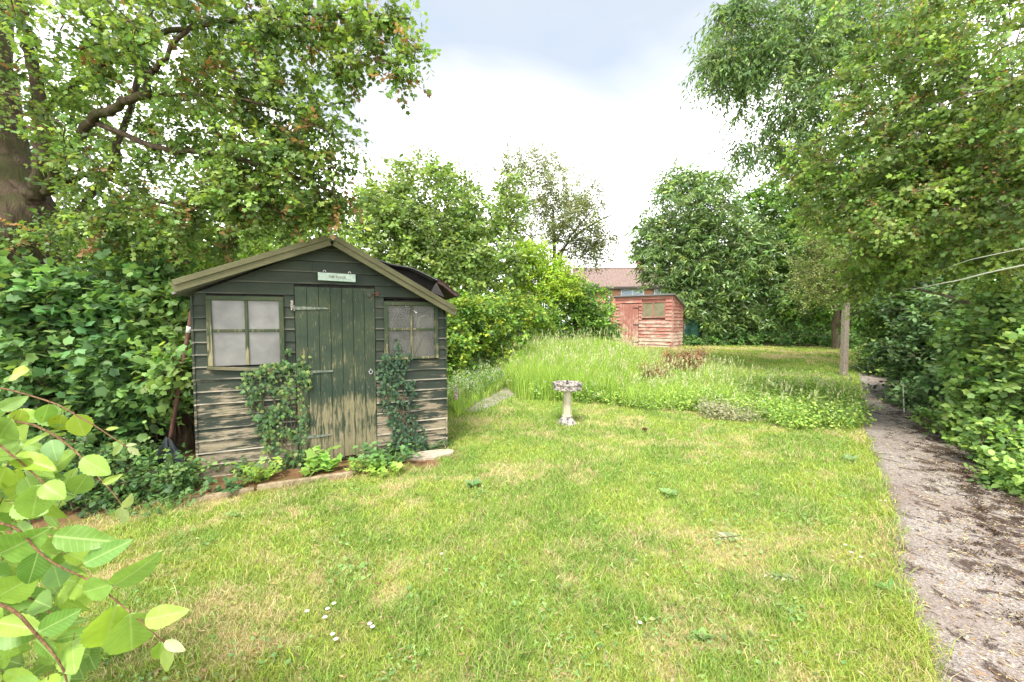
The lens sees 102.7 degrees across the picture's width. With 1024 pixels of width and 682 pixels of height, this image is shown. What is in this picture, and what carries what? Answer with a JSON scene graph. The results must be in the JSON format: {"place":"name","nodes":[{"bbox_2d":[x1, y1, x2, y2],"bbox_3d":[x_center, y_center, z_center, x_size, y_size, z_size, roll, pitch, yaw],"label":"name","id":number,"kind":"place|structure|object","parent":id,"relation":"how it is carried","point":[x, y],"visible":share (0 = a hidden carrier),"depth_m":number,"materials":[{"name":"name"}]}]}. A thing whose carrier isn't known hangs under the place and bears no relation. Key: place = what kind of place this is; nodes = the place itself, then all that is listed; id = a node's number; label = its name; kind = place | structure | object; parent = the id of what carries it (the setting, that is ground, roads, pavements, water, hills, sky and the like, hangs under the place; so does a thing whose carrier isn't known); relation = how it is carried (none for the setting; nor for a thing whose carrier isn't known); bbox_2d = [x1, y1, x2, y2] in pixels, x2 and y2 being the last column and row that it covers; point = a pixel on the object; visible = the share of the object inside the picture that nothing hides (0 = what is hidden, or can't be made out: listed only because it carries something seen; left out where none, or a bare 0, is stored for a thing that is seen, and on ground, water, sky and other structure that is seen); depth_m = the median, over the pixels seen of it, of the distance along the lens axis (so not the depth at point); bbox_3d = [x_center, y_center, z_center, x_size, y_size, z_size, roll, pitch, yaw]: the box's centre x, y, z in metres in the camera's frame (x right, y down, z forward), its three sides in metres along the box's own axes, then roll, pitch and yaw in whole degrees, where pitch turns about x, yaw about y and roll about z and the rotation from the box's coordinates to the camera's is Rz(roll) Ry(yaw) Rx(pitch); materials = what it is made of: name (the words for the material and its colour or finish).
{"place":"outdoors","nodes":[
{"label":"outdoors","id":0,"kind":"place"},
{"bbox_2d":[4,328,964,681],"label":"ground","id":1,"kind":"structure","parent":0,"point":[278,476],"depth_m":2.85,"materials":[{"name":"green plant"}]},
{"bbox_2d":[0,243,136,470],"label":"currant bush","id":2,"kind":"object","parent":1,"relation":"on","point":[19,307],"visible":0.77,"depth_m":4.06,"materials":[{"name":"green plant"}]},
{"bbox_2d":[0,365,190,681],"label":"willow shrub","id":3,"kind":"object","parent":1,"relation":"on","point":[40,485],"visible":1,"depth_m":0.90,"materials":[{"name":"green plant"}]},
{"bbox_2d":[16,243,197,471],"bbox_3d":[-4.303,0.211,4.478,1.552,2.666,1.709,3,4,43],"label":"currant bush","id":4,"kind":"object","parent":1,"relation":"on","point":[119,413],"visible":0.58,"depth_m":4.22,"materials":[{"name":"green plant"}]},
{"bbox_2d":[5,427,217,522],"bbox_3d":[-3.740,1.079,3.358,2.177,0.822,1.180,-2,3,-33],"label":"bramble","id":5,"kind":"object","parent":1,"relation":"on","point":[158,479],"visible":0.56,"depth_m":3.46,"materials":[{"name":"green plant"}]},
{"bbox_2d":[13,38,252,285],"bbox_3d":[-10.136,-3.023,8.933,9.054,7.908,5.027,0,3,0],"label":"tree","id":6,"kind":"object","parent":1,"relation":"on","point":[125,143],"visible":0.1,"depth_m":9.00,"materials":[{"name":"green plant"}]},
{"bbox_2d":[98,276,194,443],"bbox_3d":[-3.509,0.314,4.352,1.429,2.049,1.054,2,3,30],"label":"currant bush","id":7,"kind":"object","parent":1,"relation":"on","point":[165,366],"visible":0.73,"depth_m":4.24,"materials":[{"name":"green plant"}]},
{"bbox_2d":[96,474,217,518],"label":"weed","id":8,"kind":"object","parent":1,"relation":"on","point":[166,500],"visible":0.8,"depth_m":3.31,"materials":[{"name":"green plant"}]},
{"bbox_2d":[150,436,187,467],"bbox_3d":[-3.397,1.121,4.016,0.580,0.386,0.322,0,3,0],"label":"tarpaulin","id":9,"kind":"object","parent":1,"relation":"on","point":[170,443],"visible":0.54,"depth_m":3.99,"materials":[{"name":"grey plastic"}]},
{"bbox_2d":[168,311,190,440],"bbox_3d":[-3.277,0.484,4.030,0.405,1.644,0.043,0,3,7],"label":"metal pole","id":10,"kind":"object","parent":1,"relation":"on","point":[178,390],"visible":0.42,"depth_m":4.02,"materials":[{"name":"brown metal"}]},
{"bbox_2d":[176,413,195,452],"bbox_3d":[-3.831,1.066,4.758,0.260,0.443,0.260,0,3,0],"label":"tree stump","id":11,"kind":"object","parent":1,"relation":"on","point":[188,438],"visible":0.34,"depth_m":4.70,"materials":[{"name":"brown wood"}]},
{"bbox_2d":[60,224,372,269],"bbox_3d":[-15.114,-2.823,18.563,18.460,7.681,6.890,0,3,-6],"label":"distant tree","id":12,"kind":"object","parent":1,"relation":"on","point":[216,238],"depth_m":17.14,"materials":[{"name":"green plant"}]},
{"bbox_2d":[59,187,375,290],"bbox_3d":[-5.807,-0.994,7.410,6.463,4.328,3.474,-1,3,-24],"label":"tree","id":13,"kind":"object","parent":1,"relation":"on","point":[258,247],"visible":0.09,"depth_m":6.93,"materials":[{"name":"green plant"}]},
{"bbox_2d":[189,472,249,495],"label":"weed","id":14,"kind":"object","parent":1,"relation":"on","point":[229,485],"visible":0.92,"depth_m":3.56,"materials":[{"name":"green plant"}]},
{"bbox_2d":[0,0,441,289],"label":"old tree","id":15,"kind":"object","parent":1,"relation":"on","point":[34,222],"visible":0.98,"depth_m":3.91,"materials":[{"name":"green plant"}]},
{"bbox_2d":[192,486,253,502],"bbox_3d":[-2.464,1.319,3.504,0.435,0.060,0.055,-2,3,-32],"label":"edging board","id":16,"kind":"object","parent":1,"relation":"on","point":[218,495],"visible":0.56,"depth_m":3.48,"materials":[{"name":"brown wood"}]},
{"bbox_2d":[212,455,261,475],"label":"weed","id":17,"kind":"object","parent":1,"relation":"on","point":[239,465],"visible":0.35,"depth_m":3.94,"materials":[{"name":"green plant"}]},
{"bbox_2d":[225,451,285,483],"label":"weed","id":18,"kind":"object","parent":1,"relation":"on","point":[254,473],"visible":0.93,"depth_m":3.84,"materials":[{"name":"green plant"}]},
{"bbox_2d":[257,471,352,490],"bbox_3d":[-1.903,1.302,3.811,0.797,0.065,0.051,-1,3,-26],"label":"edging board","id":19,"kind":"object","parent":1,"relation":"on","point":[277,484],"visible":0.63,"depth_m":3.77,"materials":[{"name":"brown wood"}]},
{"bbox_2d":[170,235,457,478],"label":"garden shed","id":20,"kind":"structure","parent":1,"relation":"on","point":[262,309],"depth_m":4.22,"materials":[{"name":"wood"}]},
{"bbox_2d":[205,295,284,371],"bbox_3d":[-2.578,-0.057,3.979,0.646,0.753,0.042,-1,3,-23],"label":"window","id":21,"kind":"structure","parent":20,"relation":"in","point":[241,330],"depth_m":3.97,"materials":[{"name":"grey glass"}]},
{"bbox_2d":[234,348,312,474],"bbox_3d":[-2.366,0.732,4.072,0.721,1.312,0.101,-1,3,-25],"label":"ivy","id":22,"kind":"object","parent":20,"relation":"attached to","point":[281,432],"visible":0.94,"depth_m":4.10,"materials":[{"name":"green plant"}]},
{"bbox_2d":[294,286,378,460],"bbox_3d":[-1.824,0.347,4.326,0.823,1.811,0.062,-1,3,-23],"label":"door","id":23,"kind":"structure","parent":20,"relation":"in","point":[335,327],"depth_m":4.32,"materials":[{"name":"wood"}]},
{"bbox_2d":[318,270,355,281],"bbox_3d":[-1.819,-0.675,4.258,0.360,0.114,0.019,-1,3,-23],"label":"name sign","id":24,"kind":"object","parent":20,"relation":"attached to","point":[337,277],"visible":1,"depth_m":4.25,"materials":[{"name":"paint"}]},
{"bbox_2d":[375,338,433,453],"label":"ivy","id":25,"kind":"object","parent":20,"relation":"attached to","point":[402,426],"visible":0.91,"depth_m":4.55,"materials":[{"name":"green plant"}]},
{"bbox_2d":[384,301,438,359],"bbox_3d":[-1.129,-0.117,4.605,0.602,0.644,0.042,-1,3,-23],"label":"window","id":26,"kind":"structure","parent":20,"relation":"in","point":[432,320],"depth_m":4.61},
{"bbox_2d":[413,333,424,355],"bbox_3d":[-1.085,0.078,4.722,0.178,0.349,0.020,-1,3,-23],"label":"broom handle","id":27,"kind":"object","parent":20,"relation":"in","point":[419,344],"visible":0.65,"depth_m":4.72,"materials":[{"name":"grey wood"}]},
{"bbox_2d":[406,334,433,356],"bbox_3d":[-1.117,0.186,4.976,0.340,0.540,0.332,-1,3,-23],"label":"cream sack","id":28,"kind":"object","parent":20,"relation":"in","point":[426,347],"visible":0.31,"depth_m":4.86,"materials":[{"name":"fabric"}]},
{"bbox_2d":[299,444,342,476],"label":"weed","id":29,"kind":"object","parent":1,"relation":"on","point":[323,460],"visible":1,"depth_m":4.07,"materials":[{"name":"green plant"}]},
{"bbox_2d":[345,457,376,473],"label":"weed","id":30,"kind":"object","parent":1,"relation":"on","point":[354,466],"visible":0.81,"depth_m":4.04,"materials":[{"name":"green plant"}]},
{"bbox_2d":[364,457,403,477],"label":"weed","id":31,"kind":"object","parent":1,"relation":"on","point":[394,466],"visible":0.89,"depth_m":4.02,"materials":[{"name":"green plant"}]},
{"bbox_2d":[348,437,424,466],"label":"weed","id":32,"kind":"object","parent":1,"relation":"on","point":[377,456],"visible":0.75,"depth_m":4.30,"materials":[{"name":"green plant"}]},
{"bbox_2d":[405,449,453,460],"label":"paving slab","id":33,"kind":"structure","parent":1,"relation":"on","point":[429,454],"depth_m":4.52,"materials":[{"name":"stone"}]},
{"bbox_2d":[336,144,539,299],"bbox_3d":[-2.056,-2.747,12.376,6.236,6.524,4.628,-2,3,-28],"label":"tree","id":34,"kind":"object","parent":1,"relation":"on","point":[447,237],"visible":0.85,"depth_m":11.72,"materials":[{"name":"green plant"}]},
{"bbox_2d":[428,439,450,449],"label":"weed","id":35,"kind":"object","parent":1,"relation":"on","point":[435,446],"visible":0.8,"depth_m":4.77,"materials":[{"name":"green plant"}]},
{"bbox_2d":[406,254,535,334],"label":"distant tree","id":36,"kind":"object","parent":1,"relation":"on","point":[493,290],"depth_m":23.59,"materials":[{"name":"green plant"}]},
{"bbox_2d":[465,453,482,486],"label":"lawn weed","id":37,"kind":"object","parent":1,"relation":"on","point":[477,481],"visible":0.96,"depth_m":3.73,"materials":[{"name":"green plant"}]},
{"bbox_2d":[41,410,922,681],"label":"fallen leaf scraps","id":38,"kind":"object","parent":1,"relation":"on","point":[410,656],"visible":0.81,"depth_m":2.07,"materials":[{"name":"brown plant"}]},
{"bbox_2d":[447,349,518,405],"bbox_3d":[-0.717,0.612,9.143,2.019,0.882,4.838,0,3,0],"label":"herb patch","id":39,"kind":"object","parent":1,"relation":"on","point":[463,378],"visible":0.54,"depth_m":8.02,"materials":[{"name":"green plant"}]},
{"bbox_2d":[449,355,517,415],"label":"tall grass","id":40,"kind":"structure","parent":1,"relation":"on","point":[461,406],"depth_m":7.69,"materials":[{"name":"green plant"}]},
{"bbox_2d":[85,408,892,681],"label":"clover","id":41,"kind":"object","parent":1,"relation":"on","point":[287,661],"visible":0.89,"depth_m":2.28,"materials":[{"name":"green plant"}]},
{"bbox_2d":[446,280,567,384],"bbox_3d":[-0.357,-0.142,10.237,2.196,2.578,4.955,3,4,42],"label":"hedge","id":42,"kind":"object","parent":1,"relation":"on","point":[473,323],"visible":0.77,"depth_m":9.51,"materials":[{"name":"green plant"}]},
{"bbox_2d":[495,235,588,330],"bbox_3d":[0.982,-1.455,12.803,2.524,3.881,2.451,3,4,44],"label":"golden bush","id":43,"kind":"object","parent":1,"relation":"on","point":[539,271],"visible":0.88,"depth_m":12.51,"materials":[{"name":"green plant"}]},
{"bbox_2d":[483,133,627,337],"bbox_3d":[1.809,-4.585,19.303,6.979,9.463,5.463,0,3,0],"label":"tree","id":44,"kind":"object","parent":1,"relation":"on","point":[572,213],"visible":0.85,"depth_m":18.32,"materials":[{"name":"green plant"}]},
{"bbox_2d":[507,370,623,403],"bbox_3d":[1.056,0.845,7.906,2.263,0.494,1.470,1,3,15],"label":"herb patch","id":45,"kind":"object","parent":1,"relation":"on","point":[584,397],"visible":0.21,"depth_m":7.37,"materials":[{"name":"green plant"}]},
{"bbox_2d":[552,380,582,425],"bbox_3d":[0.803,0.902,5.962,0.410,0.675,0.411,0,3,-7],"label":"bird bath","id":46,"kind":"object","parent":1,"relation":"on","point":[567,387],"visible":0.98,"depth_m":5.90,"materials":[{"name":"grey stone"}]},
{"bbox_2d":[498,326,652,402],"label":"tall grass","id":47,"kind":"structure","parent":1,"relation":"on","point":[552,360],"depth_m":8.29,"materials":[{"name":"green plant"}]},
{"bbox_2d":[533,267,628,341],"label":"round bush","id":48,"kind":"object","parent":1,"relation":"on","point":[582,314],"visible":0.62,"depth_m":13.25,"materials":[{"name":"green plant"}]},
{"bbox_2d":[572,262,712,329],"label":"brick house","id":49,"kind":"structure","parent":1,"relation":"on","point":[619,280],"depth_m":37.97,"materials":[{"name":"tile"}]},
{"bbox_2d":[621,289,643,295],"bbox_3d":[10.962,-4.097,37.322,2.050,1.220,0.110,0,3,6],"label":"window","id":50,"kind":"structure","parent":49,"relation":"in","point":[624,292],"depth_m":37.32,"materials":[{"name":"white glass"}]},
{"bbox_2d":[613,293,685,347],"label":"red shed","id":51,"kind":"structure","parent":1,"relation":"on","point":[655,320],"depth_m":15.33,"materials":[{"name":"wood"}]},
{"bbox_2d":[618,304,638,345],"bbox_3d":[4.482,-0.587,15.808,0.844,1.672,0.048,2,4,39],"label":"door","id":52,"kind":"structure","parent":51,"relation":"in","point":[629,313],"depth_m":15.76,"materials":[{"name":"red wood"}]},
{"bbox_2d":[641,301,665,317],"bbox_3d":[5.247,-1.158,15.189,0.880,0.600,0.075,2,4,39],"label":"window","id":53,"kind":"structure","parent":51,"relation":"in","point":[649,309],"depth_m":15.16,"materials":[{"name":"beige glass"}]},
{"bbox_2d":[636,358,676,379],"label":"dead heather","id":54,"kind":"object","parent":1,"relation":"on","point":[652,374],"visible":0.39,"depth_m":8.35,"materials":[{"name":"brown plant"}]},
{"bbox_2d":[659,488,677,496],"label":"lawn weed","id":55,"kind":"object","parent":1,"relation":"on","point":[668,490],"visible":0.97,"depth_m":3.55,"materials":[{"name":"green plant"}]},
{"bbox_2d":[602,347,745,408],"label":"tall grass","id":56,"kind":"structure","parent":1,"relation":"on","point":[651,392],"depth_m":7.53,"materials":[{"name":"green plant"}]},
{"bbox_2d":[657,344,710,373],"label":"dead heather","id":57,"kind":"object","parent":1,"relation":"on","point":[700,353],"visible":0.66,"depth_m":9.17,"materials":[{"name":"brown plant"}]},
{"bbox_2d":[684,319,699,339],"bbox_3d":[7.427,-0.362,16.903,0.640,1.075,0.640,0,3,0],"label":"water butt","id":58,"kind":"object","parent":1,"relation":"on","point":[691,328],"visible":0.49,"depth_m":16.64,"materials":[{"name":"green plastic"}]},
{"bbox_2d":[691,627,712,640],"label":"lawn weed","id":59,"kind":"object","parent":1,"relation":"on","point":[707,636],"visible":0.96,"depth_m":1.95,"materials":[{"name":"green plant"}]},
{"bbox_2d":[623,149,821,340],"bbox_3d":[8.421,-3.823,17.375,7.853,8.150,5.163,0,3,0],"label":"laurel tree","id":60,"kind":"object","parent":1,"relation":"on","point":[732,302],"visible":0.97,"depth_m":16.27,"materials":[{"name":"green plant"}]},
{"bbox_2d":[710,531,742,541],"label":"fallen sprig","id":61,"kind":"object","parent":1,"relation":"on","point":[728,534],"visible":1,"depth_m":2.82,"materials":[{"name":"green plant"}]},
{"bbox_2d":[593,355,864,422],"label":"tall grass","id":62,"kind":"structure","parent":1,"relation":"on","point":[816,391],"depth_m":7.13,"materials":[{"name":"green plant"}]},
{"bbox_2d":[689,393,772,422],"bbox_3d":[3.373,1.025,6.365,1.262,0.380,1.117,2,3,28],"label":"herb patch","id":63,"kind":"object","parent":1,"relation":"on","point":[712,411],"visible":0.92,"depth_m":6.21,"materials":[{"name":"green plant"}]},
{"bbox_2d":[585,366,883,430],"bbox_3d":[3.970,0.841,7.865,4.696,0.614,4.286,2,4,37],"label":"herb patch","id":64,"kind":"object","parent":1,"relation":"on","point":[823,417],"visible":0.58,"depth_m":6.69,"materials":[{"name":"green plant"}]},
{"bbox_2d":[658,214,828,335],"bbox_3d":[13.663,-3.925,23.858,12.974,8.669,6.465,0,3,0],"label":"distant tree","id":65,"kind":"object","parent":1,"relation":"on","point":[735,270],"depth_m":22.62,"materials":[{"name":"green plant"}]},
{"bbox_2d":[682,324,864,348],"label":"ground ivy","id":66,"kind":"object","parent":1,"relation":"on","point":[790,340],"visible":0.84,"depth_m":15.99,"materials":[{"name":"green plant"}]},
{"bbox_2d":[683,301,874,336],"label":"distant tree","id":67,"kind":"object","parent":1,"relation":"on","point":[804,325],"visible":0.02,"depth_m":21.46,"materials":[{"name":"green plant"}]},
{"bbox_2d":[764,571,797,582],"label":"fallen sprig","id":68,"kind":"object","parent":1,"relation":"on","point":[795,580],"visible":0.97,"depth_m":2.37,"materials":[{"name":"green plant"}]},
{"bbox_2d":[725,175,884,344],"bbox_3d":[11.764,-3.534,17.325,4.809,7.538,6.536,-2,3,-34],"label":"ivy clad tree","id":69,"kind":"object","parent":1,"relation":"on","point":[765,205],"visible":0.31,"depth_m":16.50,"materials":[{"name":"green plant"}]},
{"bbox_2d":[771,200,883,348],"bbox_3d":[10.804,-2.535,13.826,3.573,5.911,3.418,2,3,29],"label":"open shrub","id":70,"kind":"object","parent":1,"relation":"on","point":[836,325],"visible":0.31,"depth_m":13.90,"materials":[{"name":"green plant"}]},
{"bbox_2d":[839,284,849,375],"bbox_3d":[7.658,-0.319,9.415,0.138,2.450,0.124,0,3,-9],"label":"concrete post","id":71,"kind":"object","parent":1,"relation":"on","point":[844,350],"visible":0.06,"depth_m":9.39,"materials":[{"name":"grey concrete"}]},
{"bbox_2d":[898,264,1023,288],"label":"washing line","id":72,"kind":"object","parent":71,"relation":"attached to","point":[969,277],"visible":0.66,"depth_m":3.51,"materials":[{"name":"fabric"}]},
{"bbox_2d":[903,248,1023,283],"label":"washing line","id":73,"kind":"object","parent":71,"relation":"attached to","point":[970,259],"visible":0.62,"depth_m":3.99,"materials":[{"name":"fabric"}]},
{"bbox_2d":[838,453,858,460],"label":"lawn weed","id":74,"kind":"object","parent":1,"relation":"on","point":[849,456],"visible":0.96,"depth_m":4.42,"materials":[{"name":"green plant"}]},
{"bbox_2d":[678,0,1023,295],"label":"ash tree","id":75,"kind":"object","parent":1,"relation":"on","point":[760,50],"visible":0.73,"depth_m":7.50,"materials":[{"name":"green plant"}]},
{"bbox_2d":[849,278,926,376],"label":"hedge shrub","id":76,"kind":"object","parent":1,"relation":"on","point":[876,331],"visible":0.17,"depth_m":9.49,"materials":[{"name":"green plant"}]},
{"bbox_2d":[870,576,913,595],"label":"lawn weed","id":77,"kind":"object","parent":1,"relation":"on","point":[890,582],"visible":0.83,"depth_m":2.27,"materials":[{"name":"green plant"}]},
{"bbox_2d":[761,0,1023,320],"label":"hawthorn","id":78,"kind":"object","parent":1,"relation":"on","point":[939,166],"visible":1,"depth_m":4.72,"materials":[{"name":"green plant"}]},
{"bbox_2d":[822,30,1023,341],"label":"tree","id":79,"kind":"object","parent":1,"relation":"on","point":[920,283],"visible":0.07,"depth_m":8.95,"materials":[{"name":"green plant"}]},
{"bbox_2d":[862,275,994,412],"bbox_3d":[7.332,0.160,6.723,1.978,2.654,2.498,1,3,22],"label":"hedge shrub","id":80,"kind":"object","parent":1,"relation":"on","point":[919,381],"visible":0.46,"depth_m":7.06,"materials":[{"name":"green plant"}]},
{"bbox_2d":[845,258,1023,393],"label":"bramble","id":81,"kind":"object","parent":1,"relation":"on","point":[877,356],"visible":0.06,"depth_m":7.68,"materials":[{"name":"green plant"}]},
{"bbox_2d":[901,395,1023,501],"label":"hedge shrub","id":82,"kind":"object","parent":1,"relation":"on","point":[998,448],"visible":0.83,"depth_m":4.08,"materials":[{"name":"green plant"}]},
{"bbox_2d":[915,271,1023,434],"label":"hedge shrub","id":83,"kind":"object","parent":1,"relation":"on","point":[987,372],"visible":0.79,"depth_m":4.88,"materials":[{"name":"green plant"}]},
{"bbox_2d":[465,387,514,411],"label":"path","id":84,"kind":"structure","parent":0,"point":[493,396],"depth_m":7.59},
{"bbox_2d":[13,0,1023,320],"label":"sky","id":85,"kind":"structure","parent":0,"point":[599,78],"materials":[{"name":"white"}]},
{"bbox_2d":[628,346,817,381],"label":"tall grass","id":86,"kind":"structure","parent":0,"point":[659,352],"depth_m":10.60,"materials":[{"name":"green plant"}]},
{"bbox_2d":[858,351,1023,681],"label":"path","id":87,"kind":"structure","parent":0,"point":[983,624],"depth_m":2.65,"materials":[{"name":"grey gravel"}]},
{"bbox_2d":[902,384,904,411],"bbox_3d":[6.344,0.943,6.634,0.059,0.511,0.016,0,3,0],"label":"garden cane","id":88,"kind":"object","parent":87,"relation":"on","point":[903,398],"visible":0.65,"depth_m":6.63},
{"bbox_2d":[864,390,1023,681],"bbox_3d":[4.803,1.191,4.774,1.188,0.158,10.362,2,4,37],"label":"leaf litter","id":89,"kind":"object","parent":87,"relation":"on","point":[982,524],"visible":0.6,"depth_m":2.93,"materials":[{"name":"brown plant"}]}
]}

